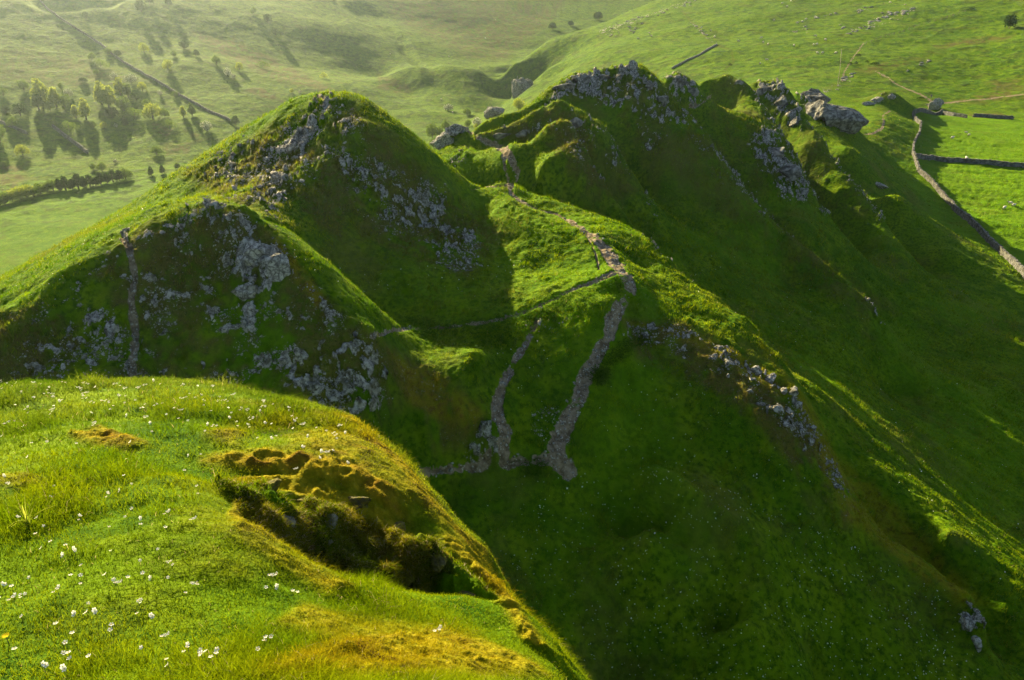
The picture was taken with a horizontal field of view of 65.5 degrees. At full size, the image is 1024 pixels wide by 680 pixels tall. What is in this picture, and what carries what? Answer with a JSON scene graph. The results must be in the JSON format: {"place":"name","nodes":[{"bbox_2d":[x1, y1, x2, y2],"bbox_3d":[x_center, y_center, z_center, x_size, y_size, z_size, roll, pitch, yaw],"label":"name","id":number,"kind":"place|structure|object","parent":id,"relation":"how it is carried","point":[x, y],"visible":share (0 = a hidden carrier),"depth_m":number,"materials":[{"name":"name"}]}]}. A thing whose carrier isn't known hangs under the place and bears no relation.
{"place":"outdoors","nodes":[
{"label":"outdoors","id":0,"kind":"place"},
{"bbox_2d":[0,128,474,274],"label":"valley floor","id":1,"kind":"structure","parent":0,"point":[31,225],"depth_m":353.21,"materials":[{"name":"plant"}]},
{"bbox_2d":[0,192,12,204],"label":"hedge tree","id":2,"kind":"object","parent":1,"relation":"on","point":[4,198],"visible":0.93,"depth_m":351.17,"materials":[{"name":"green plant"}]},
{"bbox_2d":[5,190,19,200],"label":"hedge tree","id":3,"kind":"object","parent":1,"relation":"on","point":[14,198],"visible":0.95,"depth_m":353.86,"materials":[{"name":"green plant"}]},
{"bbox_2d":[8,185,28,198],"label":"hedge tree","id":4,"kind":"object","parent":1,"relation":"on","point":[18,191],"visible":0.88,"depth_m":356.61,"materials":[{"name":"green plant"}]},
{"bbox_2d":[18,184,33,196],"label":"hedge tree","id":5,"kind":"object","parent":1,"relation":"on","point":[24,188],"visible":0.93,"depth_m":358.73,"materials":[{"name":"green plant"}]},
{"bbox_2d":[33,182,48,192],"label":"hedge tree","id":6,"kind":"object","parent":1,"relation":"on","point":[40,187],"visible":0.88,"depth_m":363.75,"materials":[{"name":"green plant"}]},
{"bbox_2d":[45,178,56,190],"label":"hedge tree","id":7,"kind":"object","parent":1,"relation":"on","point":[52,182],"visible":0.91,"depth_m":367.49,"materials":[{"name":"green plant"}]},
{"bbox_2d":[54,177,62,190],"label":"hedge tree","id":8,"kind":"object","parent":1,"relation":"on","point":[57,183],"visible":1,"depth_m":367.77,"materials":[{"name":"green plant"}]},
{"bbox_2d":[59,176,70,189],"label":"hedge tree","id":9,"kind":"object","parent":1,"relation":"on","point":[64,182],"visible":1,"depth_m":369.46,"materials":[{"name":"green plant"}]},
{"bbox_2d":[71,172,84,187],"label":"hedge tree","id":10,"kind":"object","parent":1,"relation":"on","point":[75,178],"visible":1,"depth_m":371.78,"materials":[{"name":"green plant"}]},
{"bbox_2d":[83,174,92,185],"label":"hedge tree","id":11,"kind":"object","parent":1,"relation":"on","point":[88,181],"visible":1,"depth_m":374.45,"materials":[{"name":"green plant"}]},
{"bbox_2d":[94,171,104,184],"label":"hedge tree","id":12,"kind":"object","parent":1,"relation":"on","point":[100,178],"visible":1,"depth_m":376.94,"materials":[{"name":"green plant"}]},
{"bbox_2d":[95,162,106,170],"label":"bush","id":13,"kind":"object","parent":1,"relation":"on","point":[101,166],"visible":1,"depth_m":395.76,"materials":[{"name":"green plant"}]},
{"bbox_2d":[106,169,118,181],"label":"hedge tree","id":14,"kind":"object","parent":1,"relation":"on","point":[112,175],"visible":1,"depth_m":379.93,"materials":[{"name":"green plant"}]},
{"bbox_2d":[117,167,132,178],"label":"hedge tree","id":15,"kind":"object","parent":1,"relation":"on","point":[126,173],"visible":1,"depth_m":383.13,"materials":[{"name":"green plant"}]},
{"bbox_2d":[0,0,557,173],"bbox_3d":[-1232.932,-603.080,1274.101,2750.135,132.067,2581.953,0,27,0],"label":"hillside","id":16,"kind":"structure","parent":0,"point":[414,77],"depth_m":567.30,"materials":[{"name":"plant"}]},
{"bbox_2d":[6,116,18,125],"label":"tree","id":17,"kind":"object","parent":16,"relation":"on","point":[12,121],"visible":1,"depth_m":435.20,"materials":[{"name":"green plant"}]},
{"bbox_2d":[0,120,27,133],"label":"drystone wall","id":18,"kind":"structure","parent":16,"relation":"on","point":[16,128],"depth_m":434.73,"materials":[{"name":"grey stone"}]},
{"bbox_2d":[10,103,27,115],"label":"tree","id":19,"kind":"object","parent":16,"relation":"on","point":[19,108],"visible":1,"depth_m":448.33,"materials":[{"name":"green plant"}]},
{"bbox_2d":[14,144,29,155],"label":"tree","id":20,"kind":"object","parent":16,"relation":"on","point":[21,150],"visible":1,"depth_m":408.69,"materials":[{"name":"green plant"}]},
{"bbox_2d":[16,79,28,89],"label":"tree","id":21,"kind":"object","parent":16,"relation":"on","point":[21,83],"visible":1,"depth_m":476.31,"materials":[{"name":"green plant"}]},
{"bbox_2d":[30,94,44,108],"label":"tree","id":22,"kind":"object","parent":16,"relation":"on","point":[37,102],"visible":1,"depth_m":458.28,"materials":[{"name":"green plant"}]},
{"bbox_2d":[30,77,48,101],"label":"ash tree","id":23,"kind":"object","parent":16,"relation":"on","point":[40,90],"visible":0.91,"depth_m":461.19,"materials":[{"name":"green plant"}]},
{"bbox_2d":[44,101,54,110],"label":"tree","id":24,"kind":"object","parent":16,"relation":"on","point":[49,105],"visible":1,"depth_m":459.00,"materials":[{"name":"green plant"}]},
{"bbox_2d":[47,87,60,106],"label":"ash tree","id":25,"kind":"object","parent":16,"relation":"on","point":[52,95],"visible":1,"depth_m":460.54,"materials":[{"name":"green plant"}]},
{"bbox_2d":[57,93,69,106],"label":"tree","id":26,"kind":"object","parent":16,"relation":"on","point":[63,101],"visible":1,"depth_m":463.18,"materials":[{"name":"green plant"}]},
{"bbox_2d":[56,120,80,130],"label":"bush","id":27,"kind":"object","parent":16,"relation":"on","point":[66,124],"visible":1,"depth_m":437.87,"materials":[{"name":"green plant"}]},
{"bbox_2d":[51,124,88,153],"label":"drystone wall","id":28,"kind":"structure","parent":16,"relation":"on","point":[71,140],"depth_m":429.74,"materials":[{"name":"grey stone"}]},
{"bbox_2d":[70,104,77,117],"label":"ash tree","id":29,"kind":"object","parent":16,"relation":"on","point":[74,111],"visible":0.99,"depth_m":453.64,"materials":[{"name":"green plant"}]},
{"bbox_2d":[77,98,90,119],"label":"ash tree","id":30,"kind":"object","parent":16,"relation":"on","point":[84,109],"visible":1,"depth_m":450.39,"materials":[{"name":"green plant"}]},
{"bbox_2d":[92,81,103,103],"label":"ash tree","id":31,"kind":"object","parent":16,"relation":"on","point":[96,90],"visible":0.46,"depth_m":467.72,"materials":[{"name":"green plant"}]},
{"bbox_2d":[91,59,109,66],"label":"bush","id":32,"kind":"object","parent":16,"relation":"on","point":[98,62],"visible":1,"depth_m":518.47,"materials":[{"name":"green plant"}]},
{"bbox_2d":[97,84,115,106],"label":"ash tree","id":33,"kind":"object","parent":16,"relation":"on","point":[107,97],"visible":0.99,"depth_m":464.26,"materials":[{"name":"green plant"}]},
{"bbox_2d":[103,106,118,116],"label":"tree","id":34,"kind":"object","parent":16,"relation":"on","point":[111,111],"visible":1,"depth_m":456.36,"materials":[{"name":"green plant"}]},
{"bbox_2d":[113,77,124,95],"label":"ash tree","id":35,"kind":"object","parent":16,"relation":"on","point":[117,86],"visible":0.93,"depth_m":483.27,"materials":[{"name":"green plant"}]},
{"bbox_2d":[113,96,130,110],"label":"tree","id":36,"kind":"object","parent":16,"relation":"on","point":[120,103],"visible":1,"depth_m":464.60,"materials":[{"name":"green plant"}]},
{"bbox_2d":[121,83,131,96],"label":"tree","id":37,"kind":"object","parent":16,"relation":"on","point":[126,89],"visible":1,"depth_m":482.12,"materials":[{"name":"green plant"}]},
{"bbox_2d":[123,73,136,82],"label":"hawthorn tree","id":38,"kind":"object","parent":16,"relation":"on","point":[129,78],"visible":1,"depth_m":499.55,"materials":[{"name":"green plant"}]},
{"bbox_2d":[118,107,148,118],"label":"tree","id":39,"kind":"object","parent":16,"relation":"on","point":[135,112],"visible":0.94,"depth_m":456.77,"materials":[{"name":"green plant"}]},
{"bbox_2d":[39,0,230,120],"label":"drystone wall","id":40,"kind":"structure","parent":16,"relation":"on","point":[143,73],"depth_m":514.49,"materials":[{"name":"grey stone"}]},
{"bbox_2d":[134,0,146,11],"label":"bush","id":41,"kind":"object","parent":16,"relation":"on","point":[139,5],"visible":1,"depth_m":596.89,"materials":[{"name":"green plant"}]},
{"bbox_2d":[137,82,146,90],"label":"ash tree","id":42,"kind":"object","parent":16,"relation":"on","point":[140,86],"visible":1,"depth_m":492.07,"materials":[{"name":"green plant"}]},
{"bbox_2d":[138,43,148,52],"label":"bush","id":43,"kind":"object","parent":16,"relation":"on","point":[142,47],"visible":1,"depth_m":546.53,"materials":[{"name":"green plant"}]},
{"bbox_2d":[141,102,160,118],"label":"ash tree","id":44,"kind":"object","parent":16,"relation":"on","point":[154,109],"visible":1,"depth_m":455.04,"materials":[{"name":"green plant"}]},
{"bbox_2d":[150,145,162,154],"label":"bush","id":45,"kind":"object","parent":16,"relation":"on","point":[157,150],"visible":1,"depth_m":416.34,"materials":[{"name":"green plant"}]},
{"bbox_2d":[162,59,172,69],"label":"bush","id":46,"kind":"object","parent":16,"relation":"on","point":[168,65],"visible":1,"depth_m":519.77,"materials":[{"name":"green plant"}]},
{"bbox_2d":[187,103,196,115],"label":"tree","id":47,"kind":"object","parent":16,"relation":"on","point":[191,110],"visible":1,"depth_m":460.70,"materials":[{"name":"green plant"}]},
{"bbox_2d":[200,120,212,130],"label":"hawthorn tree","id":48,"kind":"object","parent":16,"relation":"on","point":[205,126],"visible":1,"depth_m":444.02,"materials":[{"name":"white plant"}]},
{"bbox_2d":[211,55,220,64],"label":"bush","id":49,"kind":"object","parent":16,"relation":"on","point":[215,59],"visible":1,"depth_m":542.03,"materials":[{"name":"green plant"}]},
{"bbox_2d":[426,122,439,137],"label":"tree","id":50,"kind":"object","parent":16,"relation":"on","point":[432,130],"visible":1,"depth_m":453.12,"materials":[{"name":"green plant"}]},
{"bbox_2d":[484,106,503,117],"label":"gorge outcrop","id":51,"kind":"object","parent":16,"relation":"on","point":[491,111],"visible":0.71,"depth_m":461.08,"materials":[{"name":"stone"}]},
{"bbox_2d":[512,97,524,109],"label":"ash tree","id":52,"kind":"object","parent":16,"relation":"on","point":[518,100],"visible":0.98,"depth_m":444.29,"materials":[{"name":"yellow plant"}]},
{"bbox_2d":[511,77,532,98],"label":"gorge cliff","id":53,"kind":"structure","parent":16,"relation":"on","point":[521,85],"depth_m":516.90,"materials":[{"name":"stone"}]},
{"bbox_2d":[0,367,591,679],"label":"knoll ground","id":54,"kind":"structure","parent":0,"point":[327,470],"depth_m":3.95,"materials":[{"name":"plant"}]},
{"bbox_2d":[2,493,48,530],"bbox_3d":[-2.239,0.819,3.643,0.221,0.191,0.217,14,30,26],"label":"grass tuft","id":55,"kind":"object","parent":54,"relation":"on","point":[25,516],"visible":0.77,"depth_m":3.68,"materials":[{"name":"green plant"}]},
{"bbox_2d":[261,478,281,490],"bbox_3d":[-1.421,0.867,4.641,0.109,0.083,0.205,21,34,36],"label":"mossy rock","id":56,"kind":"object","parent":54,"relation":"on","point":[276,482],"visible":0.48,"depth_m":4.64,"materials":[{"name":"grey stone"}]},
{"bbox_2d":[281,514,295,527],"bbox_3d":[-1.319,1.039,4.540,0.167,0.137,0.114,-11,29,-20],"label":"bank stone","id":57,"kind":"object","parent":54,"relation":"on","point":[292,521],"visible":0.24,"depth_m":4.53,"materials":[{"name":"stone"}]},
{"bbox_2d":[325,514,337,527],"bbox_3d":[-1.090,1.098,4.816,0.068,0.086,0.108,6,28,11],"label":"bank stone","id":58,"kind":"object","parent":54,"relation":"on","point":[335,516],"visible":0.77,"depth_m":4.80,"materials":[{"name":"stone"}]},
{"bbox_2d":[215,477,489,596],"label":"bank grass","id":59,"kind":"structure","parent":54,"relation":"on","point":[275,511],"depth_m":4.79,"materials":[{"name":"green plant"}]},
{"bbox_2d":[347,496,370,509],"bbox_3d":[-1.015,1.043,5.099,0.219,0.122,0.151,0,27,0],"label":"mossy rock","id":60,"kind":"object","parent":54,"relation":"on","point":[357,502],"visible":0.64,"depth_m":5.05,"materials":[{"name":"grey stone"}]},
{"bbox_2d":[393,521,405,531],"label":"mossy rock","id":61,"kind":"object","parent":54,"relation":"on","point":[401,525],"visible":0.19,"depth_m":5.09,"materials":[{"name":"stone"}]},
{"bbox_2d":[430,553,446,572],"bbox_3d":[-0.457,1.365,4.936,0.113,0.113,0.198,-12,29,-22],"label":"mossy rock","id":62,"kind":"object","parent":54,"relation":"on","point":[439,562],"visible":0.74,"depth_m":4.87,"materials":[{"name":"stone"}]},
{"bbox_2d":[0,62,1023,679],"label":"ridge ground","id":63,"kind":"structure","parent":0,"point":[564,513],"depth_m":59.83,"materials":[{"name":"plant"}]},
{"bbox_2d":[231,282,257,300],"bbox_3d":[-16.825,-2.993,50.000,2.006,1.388,1.158,21,34,36],"label":"outcrop","id":64,"kind":"object","parent":63,"relation":"on","point":[246,291],"visible":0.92,"depth_m":49.48,"materials":[{"name":"stone"}]},
{"bbox_2d":[234,241,271,265],"bbox_3d":[-16.434,-5.563,50.964,2.628,1.674,1.523,0,-3,0],"label":"outcrop","id":65,"kind":"object","parent":63,"relation":"on","point":[254,252],"visible":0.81,"depth_m":50.55,"materials":[{"name":"stone"}]},
{"bbox_2d":[264,253,290,281],"bbox_3d":[-14.713,-4.264,50.009,1.770,2.372,1.168,0,7,0],"label":"outcrop","id":66,"kind":"object","parent":63,"relation":"on","point":[277,266],"visible":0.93,"depth_m":49.61,"materials":[{"name":"stone"}]},
{"bbox_2d":[184,97,692,281],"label":"hill stones","id":67,"kind":"object","parent":63,"relation":"on","point":[395,212],"visible":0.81,"depth_m":73.39,"materials":[{"name":"stone"}]},
{"bbox_2d":[430,131,453,149],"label":"knob rock","id":68,"kind":"object","parent":63,"relation":"on","point":[442,140],"visible":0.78,"depth_m":106.57,"materials":[{"name":"stone"}]},
{"bbox_2d":[444,124,468,135],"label":"knob rock","id":69,"kind":"object","parent":63,"relation":"on","point":[454,130],"visible":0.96,"depth_m":106.95,"materials":[{"name":"stone"}]},
{"bbox_2d":[10,196,982,630],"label":"hill stones","id":70,"kind":"object","parent":63,"relation":"on","point":[356,340],"visible":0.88,"depth_m":49.20,"materials":[{"name":"stone"}]},
{"bbox_2d":[493,133,511,139],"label":"ridge crag","id":71,"kind":"structure","parent":63,"relation":"on","point":[497,136],"depth_m":106.40,"materials":[{"name":"stone"}]},
{"bbox_2d":[401,276,640,486],"bbox_3d":[1.993,2.250,57.878,19.311,8.287,16.225,-7,28,-13],"label":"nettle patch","id":72,"kind":"object","parent":63,"relation":"on","point":[601,374],"visible":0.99,"depth_m":59.50,"materials":[{"name":"green plant"}]},
{"bbox_2d":[515,130,527,137],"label":"ridge crag","id":73,"kind":"structure","parent":63,"relation":"on","point":[522,133],"depth_m":106.63,"materials":[{"name":"stone"}]},
{"bbox_2d":[31,207,1018,678],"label":"wildflowers","id":74,"kind":"object","parent":63,"relation":"on","point":[707,559],"visible":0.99,"depth_m":50.83,"materials":[{"name":"white plant"}]},
{"bbox_2d":[216,65,883,322],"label":"ridge stones","id":75,"kind":"object","parent":63,"relation":"on","point":[649,147],"visible":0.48,"depth_m":124.50,"materials":[{"name":"stone"}]},
{"bbox_2d":[552,83,575,89],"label":"ridge crag","id":76,"kind":"structure","parent":63,"relation":"on","point":[570,86],"depth_m":122.83,"materials":[{"name":"stone"}]},
{"bbox_2d":[120,43,1023,480],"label":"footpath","id":77,"kind":"structure","parent":63,"relation":"on","point":[559,459],"depth_m":55.63,"materials":[{"name":"stone"}]},
{"bbox_2d":[569,117,583,127],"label":"ridge crag","id":78,"kind":"structure","parent":63,"relation":"on","point":[576,122],"depth_m":105.78,"materials":[{"name":"stone"}]},
{"bbox_2d":[572,75,590,82],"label":"ridge crag","id":79,"kind":"structure","parent":63,"relation":"on","point":[577,78],"depth_m":124.25,"materials":[{"name":"stone"}]},
{"bbox_2d":[628,60,637,70],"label":"summit rock","id":80,"kind":"object","parent":63,"relation":"on","point":[632,65],"visible":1,"depth_m":124.59,"materials":[{"name":"stone"}]},
{"bbox_2d":[656,95,668,106],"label":"ridge crag","id":81,"kind":"structure","parent":63,"relation":"on","point":[664,100],"depth_m":121.05,"materials":[{"name":"stone"}]},
{"bbox_2d":[674,74,688,87],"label":"ridge crag","id":82,"kind":"structure","parent":63,"relation":"on","point":[680,81],"depth_m":139.76,"materials":[{"name":"stone"}]},
{"bbox_2d":[688,87,698,95],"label":"ridge crag","id":83,"kind":"structure","parent":63,"relation":"on","point":[693,91],"depth_m":139.11,"materials":[{"name":"stone"}]},
{"bbox_2d":[751,365,762,374],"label":"cliff block","id":84,"kind":"structure","parent":63,"relation":"on","point":[757,369],"depth_m":61.56,"materials":[{"name":"stone"}]},
{"bbox_2d":[756,86,770,95],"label":"ridge crag","id":85,"kind":"structure","parent":63,"relation":"on","point":[760,91],"depth_m":171.35,"materials":[{"name":"stone"}]},
{"bbox_2d":[765,373,775,383],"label":"cliff block","id":86,"kind":"structure","parent":63,"relation":"on","point":[771,377],"depth_m":61.02,"materials":[{"name":"stone"}]},
{"bbox_2d":[768,147,784,157],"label":"ridge crag","id":87,"kind":"structure","parent":63,"relation":"on","point":[778,151],"depth_m":134.00,"materials":[{"name":"stone"}]},
{"bbox_2d":[774,95,787,106],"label":"ridge crag","id":88,"kind":"structure","parent":63,"relation":"on","point":[782,101],"depth_m":167.23,"materials":[{"name":"stone"}]},
{"bbox_2d":[778,164,801,180],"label":"ridge crag","id":89,"kind":"structure","parent":63,"relation":"on","point":[791,172],"depth_m":131.06,"materials":[{"name":"stone"}]},
{"bbox_2d":[788,387,798,396],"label":"cliff block","id":90,"kind":"structure","parent":63,"relation":"on","point":[794,392],"depth_m":59.88,"materials":[{"name":"stone"}]},
{"bbox_2d":[789,116,798,125],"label":"ridge crag","id":91,"kind":"structure","parent":63,"relation":"on","point":[794,121],"depth_m":163.66,"materials":[{"name":"stone"}]},
{"bbox_2d":[801,88,830,102],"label":"limestone crag","id":92,"kind":"structure","parent":63,"relation":"on","point":[814,95],"depth_m":208.99,"materials":[{"name":"grey stone"}]},
{"bbox_2d":[805,99,868,133],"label":"rock tower","id":93,"kind":"structure","parent":63,"relation":"on","point":[847,120],"depth_m":201.03,"materials":[{"name":"stone"}]},
{"bbox_2d":[675,72,1023,310],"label":"distant grass","id":94,"kind":"structure","parent":63,"relation":"on","point":[1006,263],"depth_m":190.06,"materials":[{"name":"green plant"}]},
{"bbox_2d":[963,616,974,631],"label":"cliff block","id":95,"kind":"structure","parent":63,"relation":"on","point":[968,623],"depth_m":53.20,"materials":[{"name":"stone"}]},
{"bbox_2d":[971,635,981,652],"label":"cliff block","id":96,"kind":"structure","parent":63,"relation":"on","point":[977,641],"depth_m":52.59,"materials":[{"name":"stone"}]},
{"bbox_2d":[556,0,1023,133],"bbox_3d":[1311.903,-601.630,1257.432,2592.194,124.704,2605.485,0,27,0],"label":"sunny hillside","id":97,"kind":"structure","parent":0,"point":[977,53],"depth_m":436.93,"materials":[{"name":"plant"}]},
{"bbox_2d":[671,44,717,68],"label":"drystone wall","id":98,"kind":"structure","parent":97,"relation":"on","point":[697,55],"depth_m":426.96,"materials":[{"name":"stone"}]},
{"bbox_2d":[913,108,942,115],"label":"drystone wall","id":99,"kind":"structure","parent":97,"relation":"on","point":[923,110],"depth_m":300.98,"materials":[{"name":"grey stone"}]},
{"bbox_2d":[928,98,943,109],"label":"rock fang","id":100,"kind":"object","parent":97,"relation":"on","point":[936,103],"visible":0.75,"depth_m":318.95,"materials":[{"name":"stone"}]},
{"bbox_2d":[942,111,967,117],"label":"drystone wall","id":101,"kind":"structure","parent":97,"relation":"on","point":[947,113],"depth_m":306.14,"materials":[{"name":"grey stone"}]},
{"bbox_2d":[912,111,1023,279],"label":"drystone wall","id":102,"kind":"structure","parent":97,"relation":"on","point":[993,243],"depth_m":194.28,"materials":[{"name":"grey stone"}]},
{"bbox_2d":[972,113,1014,118],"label":"drystone wall","id":103,"kind":"structure","parent":97,"relation":"on","point":[994,116],"depth_m":302.67,"materials":[{"name":"grey stone"}]},
{"bbox_2d":[1003,14,1018,28],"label":"bush","id":104,"kind":"object","parent":97,"relation":"on","point":[1012,21],"visible":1,"depth_m":428.26,"materials":[{"name":"green plant"}]},
{"bbox_2d":[898,113,1023,265],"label":"pasture ground","id":105,"kind":"structure","parent":0,"point":[935,170],"depth_m":228.14,"materials":[{"name":"plant"}]},
{"bbox_2d":[917,153,1023,167],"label":"drystone wall","id":106,"kind":"structure","parent":105,"relation":"on","point":[968,160],"depth_m":241.03,"materials":[{"name":"grey stone"}]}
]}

